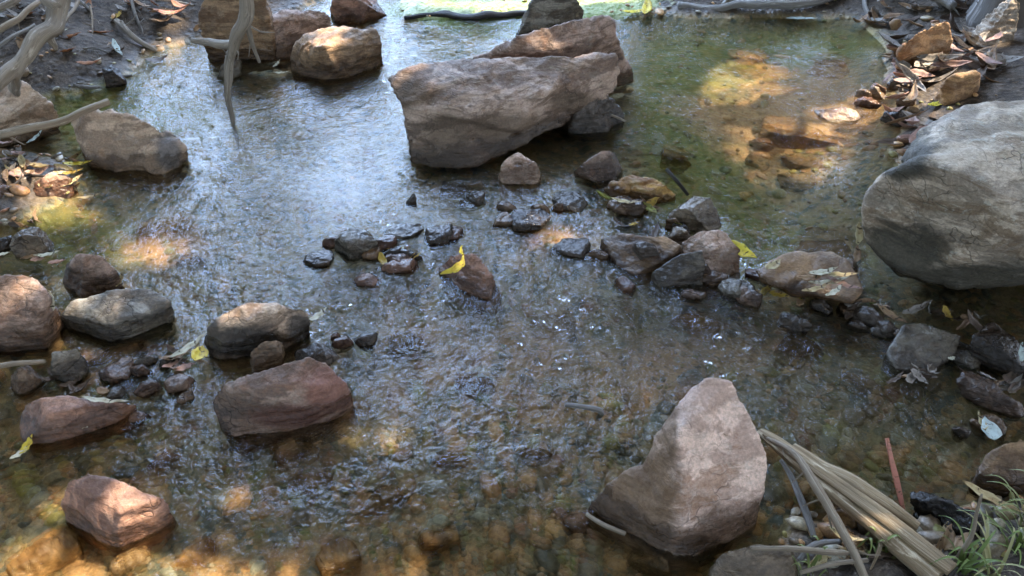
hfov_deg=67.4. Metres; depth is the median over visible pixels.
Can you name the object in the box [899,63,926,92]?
fallen leaf
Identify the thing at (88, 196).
fallen leaf
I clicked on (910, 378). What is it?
fallen leaf
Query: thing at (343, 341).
cobble
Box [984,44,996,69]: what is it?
fallen leaf
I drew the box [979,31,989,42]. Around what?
fallen leaf
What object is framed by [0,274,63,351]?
river rock
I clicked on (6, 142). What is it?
fallen leaf
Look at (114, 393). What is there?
cobble
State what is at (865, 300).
fallen leaf
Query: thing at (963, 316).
fallen leaf
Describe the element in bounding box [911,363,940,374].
fallen leaf
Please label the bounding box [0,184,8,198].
stone
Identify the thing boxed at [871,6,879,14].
fallen leaf
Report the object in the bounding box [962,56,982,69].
fallen leaf
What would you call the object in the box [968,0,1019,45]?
river rock
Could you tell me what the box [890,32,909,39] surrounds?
fallen leaf
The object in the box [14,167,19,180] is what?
fallen leaf
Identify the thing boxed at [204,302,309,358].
river rock
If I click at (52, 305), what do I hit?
fallen leaf
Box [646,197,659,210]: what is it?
fallen leaf
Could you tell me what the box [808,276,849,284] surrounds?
fallen leaf
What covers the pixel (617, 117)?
stick
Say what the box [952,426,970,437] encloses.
cobble
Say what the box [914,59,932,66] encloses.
fallen leaf
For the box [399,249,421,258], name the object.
cobble
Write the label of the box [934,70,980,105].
river rock
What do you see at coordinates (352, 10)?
river rock
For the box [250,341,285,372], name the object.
stone
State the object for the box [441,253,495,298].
stone
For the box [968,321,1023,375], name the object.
flat rock
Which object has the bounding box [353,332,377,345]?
cobble
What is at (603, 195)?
fallen leaf
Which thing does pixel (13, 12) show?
fallen leaf
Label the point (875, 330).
cobble
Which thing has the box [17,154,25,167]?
fallen leaf
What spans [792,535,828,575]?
grass tuft
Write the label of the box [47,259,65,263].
fallen leaf
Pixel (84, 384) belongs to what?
fallen leaf
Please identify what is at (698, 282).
cobble
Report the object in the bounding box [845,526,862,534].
fallen leaf
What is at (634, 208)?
flat rock
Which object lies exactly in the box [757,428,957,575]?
split timber
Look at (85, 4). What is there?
stick
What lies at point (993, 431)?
fallen leaf
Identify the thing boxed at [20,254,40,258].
fallen leaf
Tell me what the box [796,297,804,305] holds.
fallen leaf
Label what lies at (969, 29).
fallen leaf
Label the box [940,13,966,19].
fallen leaf
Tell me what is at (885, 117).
stone
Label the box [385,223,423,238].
cobble
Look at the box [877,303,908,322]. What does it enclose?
fallen leaf
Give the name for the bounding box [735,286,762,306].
cobble
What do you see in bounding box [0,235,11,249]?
cobble
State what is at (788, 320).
cobble
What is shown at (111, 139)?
river rock
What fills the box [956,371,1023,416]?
flat rock
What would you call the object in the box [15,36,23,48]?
fallen leaf
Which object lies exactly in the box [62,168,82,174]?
fallen leaf
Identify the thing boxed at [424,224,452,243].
cobble
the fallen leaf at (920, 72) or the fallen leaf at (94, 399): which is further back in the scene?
the fallen leaf at (920, 72)
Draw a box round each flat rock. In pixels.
[20,395,136,443]
[60,288,174,340]
[303,249,333,266]
[334,228,378,258]
[388,52,619,168]
[473,15,633,85]
[600,233,680,274]
[603,175,675,202]
[606,196,647,214]
[651,251,704,286]
[756,251,862,303]
[886,323,960,372]
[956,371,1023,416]
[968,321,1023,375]
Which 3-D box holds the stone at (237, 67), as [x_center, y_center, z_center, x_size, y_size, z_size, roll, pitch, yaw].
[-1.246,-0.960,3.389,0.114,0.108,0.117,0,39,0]
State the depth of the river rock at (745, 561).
1.47 m
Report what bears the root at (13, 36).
on the streambed
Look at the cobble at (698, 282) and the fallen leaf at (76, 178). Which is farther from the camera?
the fallen leaf at (76, 178)
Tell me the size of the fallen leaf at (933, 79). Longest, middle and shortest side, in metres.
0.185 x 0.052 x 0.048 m
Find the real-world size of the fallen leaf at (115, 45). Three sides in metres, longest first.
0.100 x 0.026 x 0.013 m
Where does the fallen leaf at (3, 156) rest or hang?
on the streambed
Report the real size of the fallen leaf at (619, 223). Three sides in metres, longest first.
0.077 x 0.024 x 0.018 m
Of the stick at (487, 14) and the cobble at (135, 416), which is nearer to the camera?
the cobble at (135, 416)
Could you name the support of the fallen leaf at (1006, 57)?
on the streambed
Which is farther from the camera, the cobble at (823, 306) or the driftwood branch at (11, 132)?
the driftwood branch at (11, 132)
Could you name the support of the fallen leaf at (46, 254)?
on the water
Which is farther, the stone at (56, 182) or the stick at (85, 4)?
the stick at (85, 4)
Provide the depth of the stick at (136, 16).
3.64 m
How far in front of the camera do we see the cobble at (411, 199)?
2.57 m
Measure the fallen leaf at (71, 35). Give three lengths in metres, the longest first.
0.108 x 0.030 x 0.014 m
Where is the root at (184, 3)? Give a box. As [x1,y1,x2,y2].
[156,0,193,7]
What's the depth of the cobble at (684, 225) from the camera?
2.43 m
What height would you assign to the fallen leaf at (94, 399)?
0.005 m
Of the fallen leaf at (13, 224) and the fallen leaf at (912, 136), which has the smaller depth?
the fallen leaf at (13, 224)
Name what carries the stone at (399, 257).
on the water
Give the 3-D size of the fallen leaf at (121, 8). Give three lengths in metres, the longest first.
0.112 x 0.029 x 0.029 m
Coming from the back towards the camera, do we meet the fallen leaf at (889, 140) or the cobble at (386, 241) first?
the fallen leaf at (889, 140)
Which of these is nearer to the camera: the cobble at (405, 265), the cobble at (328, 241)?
the cobble at (405, 265)
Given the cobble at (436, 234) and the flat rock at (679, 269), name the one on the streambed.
the flat rock at (679, 269)
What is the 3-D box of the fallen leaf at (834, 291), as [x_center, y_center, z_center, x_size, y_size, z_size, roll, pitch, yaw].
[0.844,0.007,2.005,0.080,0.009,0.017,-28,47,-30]
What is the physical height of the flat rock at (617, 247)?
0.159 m
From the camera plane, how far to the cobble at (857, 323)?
2.10 m
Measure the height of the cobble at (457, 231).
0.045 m
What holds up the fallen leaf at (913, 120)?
on the streambed
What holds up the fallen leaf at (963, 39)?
on the streambed
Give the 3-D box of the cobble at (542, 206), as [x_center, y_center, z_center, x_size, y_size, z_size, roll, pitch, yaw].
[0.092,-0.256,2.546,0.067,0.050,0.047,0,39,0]
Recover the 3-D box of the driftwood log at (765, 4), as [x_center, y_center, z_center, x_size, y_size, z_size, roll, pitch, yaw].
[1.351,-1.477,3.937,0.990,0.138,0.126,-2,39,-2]
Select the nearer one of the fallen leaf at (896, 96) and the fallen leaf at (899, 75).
the fallen leaf at (896, 96)
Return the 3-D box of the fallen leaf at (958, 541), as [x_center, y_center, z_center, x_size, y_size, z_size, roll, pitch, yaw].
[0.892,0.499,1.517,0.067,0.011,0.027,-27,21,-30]
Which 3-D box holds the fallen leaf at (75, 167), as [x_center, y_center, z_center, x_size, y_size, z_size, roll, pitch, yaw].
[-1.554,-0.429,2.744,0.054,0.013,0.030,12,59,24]
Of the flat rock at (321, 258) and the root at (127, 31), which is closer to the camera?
the flat rock at (321, 258)
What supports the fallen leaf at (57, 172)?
on the stone at (56, 182)
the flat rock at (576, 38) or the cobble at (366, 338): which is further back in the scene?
the flat rock at (576, 38)
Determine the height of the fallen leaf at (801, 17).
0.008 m
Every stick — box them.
[0,359,45,368]
[66,0,85,21]
[73,83,101,92]
[80,0,92,11]
[82,5,98,33]
[128,0,143,33]
[404,10,526,19]
[565,402,604,414]
[585,513,625,535]
[611,114,625,121]
[665,168,688,195]
[750,545,849,555]
[766,436,878,575]
[779,459,815,538]
[793,443,919,530]
[798,539,841,560]
[799,558,868,574]
[862,0,868,17]
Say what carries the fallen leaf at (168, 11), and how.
on the fallen leaf at (163, 19)
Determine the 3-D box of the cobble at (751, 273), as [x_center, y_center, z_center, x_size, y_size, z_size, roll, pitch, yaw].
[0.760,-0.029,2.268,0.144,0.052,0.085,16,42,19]
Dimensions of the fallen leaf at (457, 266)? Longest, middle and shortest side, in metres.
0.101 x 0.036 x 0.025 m
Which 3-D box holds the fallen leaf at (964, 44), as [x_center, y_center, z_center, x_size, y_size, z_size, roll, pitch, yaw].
[1.965,-1.037,3.289,0.035,0.041,0.200,-13,41,-17]
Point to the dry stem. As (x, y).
(966, 544)
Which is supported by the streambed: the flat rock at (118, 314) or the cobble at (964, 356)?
the flat rock at (118, 314)
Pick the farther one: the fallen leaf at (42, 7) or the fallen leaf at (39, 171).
the fallen leaf at (42, 7)
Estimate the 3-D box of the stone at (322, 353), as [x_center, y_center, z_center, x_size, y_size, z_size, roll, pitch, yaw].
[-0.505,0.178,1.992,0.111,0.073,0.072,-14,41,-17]
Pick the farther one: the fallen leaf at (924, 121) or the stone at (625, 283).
the fallen leaf at (924, 121)
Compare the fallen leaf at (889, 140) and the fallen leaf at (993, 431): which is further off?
the fallen leaf at (889, 140)
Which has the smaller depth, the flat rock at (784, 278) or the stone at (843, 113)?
the flat rock at (784, 278)
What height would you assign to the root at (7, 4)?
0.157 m
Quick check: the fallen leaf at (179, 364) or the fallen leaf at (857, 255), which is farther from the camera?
the fallen leaf at (857, 255)
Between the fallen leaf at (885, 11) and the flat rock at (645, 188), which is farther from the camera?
the fallen leaf at (885, 11)
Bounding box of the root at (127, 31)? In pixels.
[114,13,156,51]
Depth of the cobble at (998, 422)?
1.82 m
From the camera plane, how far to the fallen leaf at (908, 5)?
3.77 m
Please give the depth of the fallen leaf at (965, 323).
2.10 m
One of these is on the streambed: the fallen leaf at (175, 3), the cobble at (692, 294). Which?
the fallen leaf at (175, 3)
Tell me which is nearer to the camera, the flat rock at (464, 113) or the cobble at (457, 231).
the cobble at (457, 231)
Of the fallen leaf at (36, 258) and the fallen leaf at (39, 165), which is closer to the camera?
the fallen leaf at (36, 258)
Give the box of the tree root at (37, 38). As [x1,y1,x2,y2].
[0,0,70,96]
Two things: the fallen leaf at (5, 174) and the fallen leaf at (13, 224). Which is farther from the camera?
the fallen leaf at (5, 174)
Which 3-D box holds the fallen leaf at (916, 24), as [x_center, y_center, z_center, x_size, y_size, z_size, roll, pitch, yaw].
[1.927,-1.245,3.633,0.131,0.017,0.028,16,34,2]
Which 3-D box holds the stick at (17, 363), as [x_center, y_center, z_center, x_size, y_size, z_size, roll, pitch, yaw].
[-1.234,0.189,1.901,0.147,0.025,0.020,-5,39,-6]
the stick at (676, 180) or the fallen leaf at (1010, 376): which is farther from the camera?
the stick at (676, 180)
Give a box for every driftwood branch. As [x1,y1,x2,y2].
[0,99,109,144]
[930,0,959,15]
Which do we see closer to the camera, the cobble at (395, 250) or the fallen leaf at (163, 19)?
the cobble at (395, 250)
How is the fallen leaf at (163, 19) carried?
on the streambed
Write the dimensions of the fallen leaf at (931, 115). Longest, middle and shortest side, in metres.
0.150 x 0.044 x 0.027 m
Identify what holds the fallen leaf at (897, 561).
on the streambed
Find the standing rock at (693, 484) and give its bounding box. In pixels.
[590,377,766,555]
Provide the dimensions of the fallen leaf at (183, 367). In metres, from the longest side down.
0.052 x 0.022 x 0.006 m
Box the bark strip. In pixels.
[885,438,904,508]
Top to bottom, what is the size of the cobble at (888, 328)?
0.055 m
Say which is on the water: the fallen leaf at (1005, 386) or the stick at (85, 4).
the fallen leaf at (1005, 386)
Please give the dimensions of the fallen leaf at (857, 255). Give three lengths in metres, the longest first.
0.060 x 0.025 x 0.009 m
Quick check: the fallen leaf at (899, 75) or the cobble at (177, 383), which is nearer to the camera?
the cobble at (177, 383)
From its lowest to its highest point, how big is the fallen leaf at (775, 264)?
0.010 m
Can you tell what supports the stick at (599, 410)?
on the water
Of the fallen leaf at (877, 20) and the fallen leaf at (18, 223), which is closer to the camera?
the fallen leaf at (18, 223)
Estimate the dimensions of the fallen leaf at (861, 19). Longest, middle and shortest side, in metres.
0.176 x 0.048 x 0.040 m
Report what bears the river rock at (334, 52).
on the streambed
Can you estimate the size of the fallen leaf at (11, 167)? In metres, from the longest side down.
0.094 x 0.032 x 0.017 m
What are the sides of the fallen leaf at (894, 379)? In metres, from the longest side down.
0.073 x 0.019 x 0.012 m
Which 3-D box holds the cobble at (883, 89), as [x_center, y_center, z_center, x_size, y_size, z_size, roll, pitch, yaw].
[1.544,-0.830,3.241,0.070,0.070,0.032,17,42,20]
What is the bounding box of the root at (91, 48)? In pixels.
[79,47,108,56]
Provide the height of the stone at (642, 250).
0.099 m
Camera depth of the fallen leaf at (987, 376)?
1.93 m
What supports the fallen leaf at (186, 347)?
on the fallen leaf at (169, 364)
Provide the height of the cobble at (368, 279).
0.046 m
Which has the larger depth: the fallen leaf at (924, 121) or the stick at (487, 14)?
the stick at (487, 14)
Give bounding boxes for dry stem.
[953,494,982,562]
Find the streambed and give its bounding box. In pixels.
[0,0,1023,575]
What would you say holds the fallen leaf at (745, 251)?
on the stone at (719, 249)
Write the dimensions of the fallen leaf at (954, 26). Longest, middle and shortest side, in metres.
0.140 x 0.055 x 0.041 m
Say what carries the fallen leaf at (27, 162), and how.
on the streambed
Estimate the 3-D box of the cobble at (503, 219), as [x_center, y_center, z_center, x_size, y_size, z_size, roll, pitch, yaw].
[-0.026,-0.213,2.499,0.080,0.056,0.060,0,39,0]
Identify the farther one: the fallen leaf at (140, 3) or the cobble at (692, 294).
the fallen leaf at (140, 3)
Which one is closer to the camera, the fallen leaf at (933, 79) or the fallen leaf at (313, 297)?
the fallen leaf at (313, 297)
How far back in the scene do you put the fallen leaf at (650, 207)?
2.52 m
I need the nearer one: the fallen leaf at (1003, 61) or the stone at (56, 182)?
the stone at (56, 182)
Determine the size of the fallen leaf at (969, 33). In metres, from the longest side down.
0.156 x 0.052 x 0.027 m
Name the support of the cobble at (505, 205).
in the water
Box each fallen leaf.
[0,136,16,143]
[0,154,17,157]
[1,159,9,164]
[1,162,15,173]
[2,150,14,159]
[2,169,8,181]
[6,8,35,18]
[6,173,21,188]
[8,169,23,176]
[8,219,27,227]
[8,221,19,227]
[9,446,26,458]
[11,150,25,155]
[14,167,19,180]
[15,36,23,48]
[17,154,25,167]
[19,434,32,453]
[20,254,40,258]
[23,159,34,166]
[24,166,48,174]
[26,130,41,142]
[28,174,44,176]
[29,162,49,168]
[30,256,45,261]
[32,208,38,221]
[34,250,59,256]
[40,3,45,11]
[40,376,54,380]
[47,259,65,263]
[48,291,54,310]
[50,171,66,174]
[53,163,72,170]
[53,167,65,171]
[58,378,81,386]
[61,173,82,186]
[62,160,91,165]
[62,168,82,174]
[65,32,80,38]
[67,382,83,392]
[68,150,81,159]
[69,377,92,393]
[71,165,80,169]
[76,58,101,64]
[77,192,100,198]
[81,396,128,402]
[96,387,108,394]
[112,39,122,54]
[115,4,129,11]
[134,0,151,6]
[145,53,168,61]
[151,13,173,21]
[152,7,184,13]
[159,349,189,359]
[162,358,181,367]
[164,343,176,352]
[170,332,205,357]
[170,356,188,368]
[171,0,190,7]
[175,363,194,370]
[191,345,208,360]
[300,292,325,299]
[309,307,326,320]
[378,252,386,264]
[440,255,464,273]
[596,190,611,199]
[611,197,638,203]
[613,214,631,226]
[623,9,641,12]
[642,0,651,13]
[643,202,656,212]
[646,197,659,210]
[651,222,659,236]
[731,240,756,257]
[760,285,771,291]
[765,259,780,268]
[769,290,788,297]
[787,16,814,18]
[796,274,824,279]
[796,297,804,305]
[802,281,831,291]
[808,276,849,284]
[809,267,836,275]
[810,555,830,566]
[823,271,857,276]
[825,283,842,295]
[828,277,860,288]
[828,525,867,541]
[844,300,861,318]
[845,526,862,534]
[852,533,867,538]
[853,13,867,22]
[853,245,860,262]
[855,221,862,244]
[856,298,878,302]
[861,15,881,23]
[868,17,889,22]
[869,551,893,558]
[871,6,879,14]
[871,8,886,25]
[876,138,907,144]
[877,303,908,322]
[878,32,900,47]
[880,0,893,7]
[881,5,890,15]
[882,104,903,111]
[883,13,904,19]
[883,70,900,82]
[883,559,903,564]
[884,91,908,98]
[884,108,928,123]
[884,110,915,127]
[887,371,903,383]
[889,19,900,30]
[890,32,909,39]
[893,72,904,77]
[893,77,921,82]
[894,58,912,69]
[896,82,924,88]
[896,148,906,155]
[898,2,933,9]
[898,83,909,92]
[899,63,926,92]
[899,134,909,139]
[902,13,925,20]
[902,80,918,102]
[902,110,935,124]
[902,301,929,313]
[905,116,919,124]
[906,370,918,382]
[908,20,925,26]
[909,126,925,142]
[910,367,938,378]
[910,368,927,383]
[911,68,934,76]
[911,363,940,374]
[913,68,956,81]
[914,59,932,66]
[916,53,962,61]
[927,363,936,372]
[928,47,953,71]
[928,101,941,105]
[928,111,937,120]
[930,59,971,67]
[932,308,951,315]
[935,535,946,551]
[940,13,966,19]
[942,305,952,320]
[942,524,955,550]
[946,0,968,9]
[949,11,961,32]
[951,44,966,51]
[953,34,986,52]
[953,52,973,69]
[954,532,968,549]
[956,312,973,328]
[958,26,968,44]
[959,30,971,36]
[960,314,974,319]
[962,26,980,46]
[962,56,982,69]
[962,480,1023,512]
[963,25,974,31]
[967,309,982,330]
[976,52,1004,63]
[976,54,1010,67]
[977,64,986,76]
[977,371,995,380]
[977,411,988,430]
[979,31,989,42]
[979,65,995,71]
[981,416,1002,439]
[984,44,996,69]
[985,32,1002,41]
[986,52,1023,62]
[997,53,1006,65]
[999,373,1022,390]
[1003,371,1016,383]
[1008,379,1023,392]
[1018,342,1023,361]
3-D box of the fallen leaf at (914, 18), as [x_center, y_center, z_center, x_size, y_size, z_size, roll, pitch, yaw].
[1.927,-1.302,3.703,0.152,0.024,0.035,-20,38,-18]
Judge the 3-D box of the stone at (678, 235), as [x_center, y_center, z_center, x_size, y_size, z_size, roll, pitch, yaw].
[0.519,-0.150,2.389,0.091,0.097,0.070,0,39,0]
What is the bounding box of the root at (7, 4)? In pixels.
[0,0,20,12]
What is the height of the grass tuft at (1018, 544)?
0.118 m
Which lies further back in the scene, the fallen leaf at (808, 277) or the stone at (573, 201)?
the stone at (573, 201)
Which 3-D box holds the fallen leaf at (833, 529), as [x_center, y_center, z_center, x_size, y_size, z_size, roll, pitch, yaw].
[0.664,0.492,1.520,0.076,0.017,0.019,10,30,41]
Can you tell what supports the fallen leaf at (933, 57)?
on the fallen leaf at (917, 63)
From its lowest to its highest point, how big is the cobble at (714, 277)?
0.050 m
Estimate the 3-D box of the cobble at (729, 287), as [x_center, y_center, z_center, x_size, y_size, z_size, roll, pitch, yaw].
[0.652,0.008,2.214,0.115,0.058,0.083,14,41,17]
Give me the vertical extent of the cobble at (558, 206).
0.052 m
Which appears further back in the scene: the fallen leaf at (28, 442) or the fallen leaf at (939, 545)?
the fallen leaf at (28, 442)
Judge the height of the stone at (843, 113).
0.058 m
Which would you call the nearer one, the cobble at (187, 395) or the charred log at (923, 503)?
the charred log at (923, 503)
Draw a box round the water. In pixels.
[0,0,1023,575]
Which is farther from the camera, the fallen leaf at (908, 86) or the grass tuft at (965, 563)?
the fallen leaf at (908, 86)
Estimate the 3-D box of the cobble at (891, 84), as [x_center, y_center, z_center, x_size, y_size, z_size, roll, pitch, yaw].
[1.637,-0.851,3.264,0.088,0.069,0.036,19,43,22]
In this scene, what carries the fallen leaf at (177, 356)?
on the water
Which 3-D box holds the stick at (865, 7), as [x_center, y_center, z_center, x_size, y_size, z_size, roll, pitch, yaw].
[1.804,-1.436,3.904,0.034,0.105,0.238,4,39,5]
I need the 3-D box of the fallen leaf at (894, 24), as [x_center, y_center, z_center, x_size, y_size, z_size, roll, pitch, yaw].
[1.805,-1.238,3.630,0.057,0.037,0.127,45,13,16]
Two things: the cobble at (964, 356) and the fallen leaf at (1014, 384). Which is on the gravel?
the cobble at (964, 356)
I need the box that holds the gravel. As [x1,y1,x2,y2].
[0,0,1023,568]
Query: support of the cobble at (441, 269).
in the water
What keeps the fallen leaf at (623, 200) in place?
on the flat rock at (634, 208)
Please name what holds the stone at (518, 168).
on the streambed
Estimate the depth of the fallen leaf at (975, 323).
2.08 m
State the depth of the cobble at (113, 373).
1.94 m
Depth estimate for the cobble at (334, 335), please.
2.05 m
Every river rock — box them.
[0,80,59,146]
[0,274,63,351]
[61,474,174,546]
[71,109,187,173]
[198,0,276,60]
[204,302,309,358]
[213,357,353,436]
[263,9,331,57]
[290,26,382,78]
[330,0,385,21]
[516,0,583,34]
[562,95,624,133]
[708,544,797,575]
[895,21,952,70]
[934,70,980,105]
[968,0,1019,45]
[971,439,1023,497]
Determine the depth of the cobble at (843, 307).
2.14 m
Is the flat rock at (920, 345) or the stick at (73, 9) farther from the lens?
the stick at (73, 9)
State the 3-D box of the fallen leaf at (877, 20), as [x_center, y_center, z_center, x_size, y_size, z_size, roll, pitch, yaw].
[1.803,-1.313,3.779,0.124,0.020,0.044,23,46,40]
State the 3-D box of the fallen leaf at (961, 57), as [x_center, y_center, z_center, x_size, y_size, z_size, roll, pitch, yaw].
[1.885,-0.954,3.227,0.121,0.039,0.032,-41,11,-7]
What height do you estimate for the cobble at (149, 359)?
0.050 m
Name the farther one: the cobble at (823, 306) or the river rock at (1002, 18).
the river rock at (1002, 18)
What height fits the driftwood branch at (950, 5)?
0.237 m
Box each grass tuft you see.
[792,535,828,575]
[857,526,900,556]
[929,515,1005,575]
[957,502,1023,565]
[959,499,1023,575]
[985,469,1023,525]
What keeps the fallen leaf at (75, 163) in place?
on the water
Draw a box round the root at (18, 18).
[0,0,40,33]
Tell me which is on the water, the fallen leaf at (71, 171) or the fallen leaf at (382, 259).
the fallen leaf at (382, 259)
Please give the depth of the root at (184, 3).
3.75 m
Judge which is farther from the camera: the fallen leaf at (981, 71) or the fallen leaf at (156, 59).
the fallen leaf at (156, 59)
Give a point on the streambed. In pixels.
(66, 70)
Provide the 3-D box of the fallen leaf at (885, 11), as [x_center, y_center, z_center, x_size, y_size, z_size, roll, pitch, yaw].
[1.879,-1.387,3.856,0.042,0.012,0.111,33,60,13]
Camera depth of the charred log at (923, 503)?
1.58 m
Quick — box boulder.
[861,100,1023,289]
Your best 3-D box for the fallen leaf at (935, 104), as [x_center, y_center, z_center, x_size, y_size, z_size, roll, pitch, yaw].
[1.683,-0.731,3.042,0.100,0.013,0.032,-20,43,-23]
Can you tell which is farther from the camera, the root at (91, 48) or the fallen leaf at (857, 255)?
the root at (91, 48)
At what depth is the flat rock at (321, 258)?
2.32 m
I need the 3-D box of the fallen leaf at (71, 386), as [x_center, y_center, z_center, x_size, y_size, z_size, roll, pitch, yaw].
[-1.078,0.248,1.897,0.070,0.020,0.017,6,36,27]
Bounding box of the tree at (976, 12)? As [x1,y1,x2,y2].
[965,0,1023,27]
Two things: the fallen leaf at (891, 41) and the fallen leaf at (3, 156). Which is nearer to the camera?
the fallen leaf at (3, 156)
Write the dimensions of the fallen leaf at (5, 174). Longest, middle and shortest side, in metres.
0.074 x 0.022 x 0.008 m
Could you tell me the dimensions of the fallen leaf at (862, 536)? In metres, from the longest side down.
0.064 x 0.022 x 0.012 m
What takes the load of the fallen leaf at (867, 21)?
on the streambed
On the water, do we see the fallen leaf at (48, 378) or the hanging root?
the fallen leaf at (48, 378)
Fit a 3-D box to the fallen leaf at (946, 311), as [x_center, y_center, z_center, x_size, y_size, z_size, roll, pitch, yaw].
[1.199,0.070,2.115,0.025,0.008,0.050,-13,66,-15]
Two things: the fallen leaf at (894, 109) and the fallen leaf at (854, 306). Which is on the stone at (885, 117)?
the fallen leaf at (894, 109)
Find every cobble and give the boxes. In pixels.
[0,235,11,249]
[98,361,134,382]
[104,356,133,367]
[105,386,125,399]
[128,411,144,422]
[130,364,149,376]
[133,379,161,396]
[134,354,157,365]
[159,357,173,366]
[164,374,193,392]
[176,388,194,403]
[322,236,338,246]
[331,332,340,340]
[331,335,353,348]
[353,273,377,286]
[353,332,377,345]
[362,246,381,259]
[375,235,397,249]
[381,258,417,272]
[384,246,401,255]
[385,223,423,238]
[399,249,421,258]
[406,194,415,204]
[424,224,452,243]
[439,267,444,274]
[444,224,463,239]
[463,190,484,204]
[493,212,512,225]
[496,200,515,210]
[530,203,549,212]
[552,202,563,210]
[553,238,590,257]
[585,249,608,259]
[665,218,679,228]
[671,222,689,233]
[681,289,706,299]
[689,279,702,285]
[702,270,729,284]
[704,264,710,273]
[718,278,754,297]
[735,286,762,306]
[745,268,760,281]
[778,312,801,330]
[798,318,812,331]
[809,299,832,314]
[838,303,853,315]
[848,319,867,329]
[853,305,883,326]
[854,96,880,107]
[855,89,871,97]
[869,83,886,93]
[869,86,884,98]
[870,326,884,337]
[875,320,897,337]
[886,78,901,90]
[896,97,915,106]
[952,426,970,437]
[953,341,980,368]
[970,418,981,429]
[978,414,1006,434]
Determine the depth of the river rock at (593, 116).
2.96 m
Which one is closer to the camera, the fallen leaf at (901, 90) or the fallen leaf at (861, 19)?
the fallen leaf at (901, 90)
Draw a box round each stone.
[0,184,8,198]
[9,227,52,256]
[11,365,42,393]
[33,173,74,198]
[50,349,88,381]
[63,254,122,296]
[102,65,126,86]
[218,57,241,77]
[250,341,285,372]
[294,343,339,364]
[385,253,410,261]
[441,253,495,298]
[498,152,540,183]
[510,208,550,230]
[552,190,587,212]
[574,151,620,181]
[615,275,635,292]
[632,242,659,259]
[667,226,690,244]
[668,196,721,230]
[680,230,739,274]
[814,106,859,119]
[880,110,907,126]
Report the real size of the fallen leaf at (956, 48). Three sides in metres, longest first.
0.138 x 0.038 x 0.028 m
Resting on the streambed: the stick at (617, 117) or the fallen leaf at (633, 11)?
the fallen leaf at (633, 11)
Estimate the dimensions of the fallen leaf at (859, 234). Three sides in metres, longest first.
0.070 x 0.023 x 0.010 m
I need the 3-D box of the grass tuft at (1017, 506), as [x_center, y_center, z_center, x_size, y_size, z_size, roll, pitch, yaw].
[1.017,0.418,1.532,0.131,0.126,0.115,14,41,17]
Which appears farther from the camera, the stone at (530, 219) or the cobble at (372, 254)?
the stone at (530, 219)
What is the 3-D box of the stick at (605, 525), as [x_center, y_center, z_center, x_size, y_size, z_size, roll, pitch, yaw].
[0.194,0.493,1.601,0.092,0.012,0.014,21,44,24]
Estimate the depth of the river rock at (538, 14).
3.64 m
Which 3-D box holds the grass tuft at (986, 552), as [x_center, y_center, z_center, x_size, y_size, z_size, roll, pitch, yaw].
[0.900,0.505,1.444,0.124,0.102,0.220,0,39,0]
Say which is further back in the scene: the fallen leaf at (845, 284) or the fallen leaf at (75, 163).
the fallen leaf at (75, 163)
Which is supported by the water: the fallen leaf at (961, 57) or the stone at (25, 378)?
the stone at (25, 378)
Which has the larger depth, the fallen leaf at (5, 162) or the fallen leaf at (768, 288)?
the fallen leaf at (5, 162)
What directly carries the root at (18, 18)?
on the streambed
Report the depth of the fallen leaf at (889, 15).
3.77 m
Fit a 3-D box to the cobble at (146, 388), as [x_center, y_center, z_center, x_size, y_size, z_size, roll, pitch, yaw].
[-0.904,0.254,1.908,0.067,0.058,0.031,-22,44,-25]
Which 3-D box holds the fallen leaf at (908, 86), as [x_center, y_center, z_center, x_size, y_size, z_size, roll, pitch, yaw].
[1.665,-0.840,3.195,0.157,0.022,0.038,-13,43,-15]
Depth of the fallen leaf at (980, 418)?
1.82 m
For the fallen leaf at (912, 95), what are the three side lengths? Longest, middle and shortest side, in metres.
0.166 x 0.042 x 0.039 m
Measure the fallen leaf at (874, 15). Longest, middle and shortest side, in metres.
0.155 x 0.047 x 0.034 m
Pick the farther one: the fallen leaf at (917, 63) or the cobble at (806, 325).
the fallen leaf at (917, 63)
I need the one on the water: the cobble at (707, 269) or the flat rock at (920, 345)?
the cobble at (707, 269)
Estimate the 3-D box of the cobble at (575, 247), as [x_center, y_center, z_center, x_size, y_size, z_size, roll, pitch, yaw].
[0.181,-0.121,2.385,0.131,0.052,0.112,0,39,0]
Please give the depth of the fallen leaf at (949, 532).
1.53 m
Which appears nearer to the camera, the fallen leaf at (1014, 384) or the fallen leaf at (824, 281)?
the fallen leaf at (1014, 384)
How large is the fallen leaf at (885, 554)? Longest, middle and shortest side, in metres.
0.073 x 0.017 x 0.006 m
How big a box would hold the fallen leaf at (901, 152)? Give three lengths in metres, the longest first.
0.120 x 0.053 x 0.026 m
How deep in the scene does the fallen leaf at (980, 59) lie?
3.10 m
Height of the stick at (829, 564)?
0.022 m
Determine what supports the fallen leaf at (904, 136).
on the streambed
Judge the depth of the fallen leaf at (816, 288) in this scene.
2.02 m
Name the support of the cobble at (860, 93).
on the water
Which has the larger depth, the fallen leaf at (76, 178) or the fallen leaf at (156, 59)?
the fallen leaf at (156, 59)
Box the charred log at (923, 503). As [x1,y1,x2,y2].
[910,491,983,535]
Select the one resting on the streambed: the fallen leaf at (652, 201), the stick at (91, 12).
the stick at (91, 12)
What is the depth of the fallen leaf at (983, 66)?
3.12 m
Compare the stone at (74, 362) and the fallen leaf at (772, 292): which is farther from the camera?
the fallen leaf at (772, 292)
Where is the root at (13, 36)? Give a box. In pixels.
[0,24,35,47]
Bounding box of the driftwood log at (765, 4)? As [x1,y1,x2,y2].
[677,0,832,11]

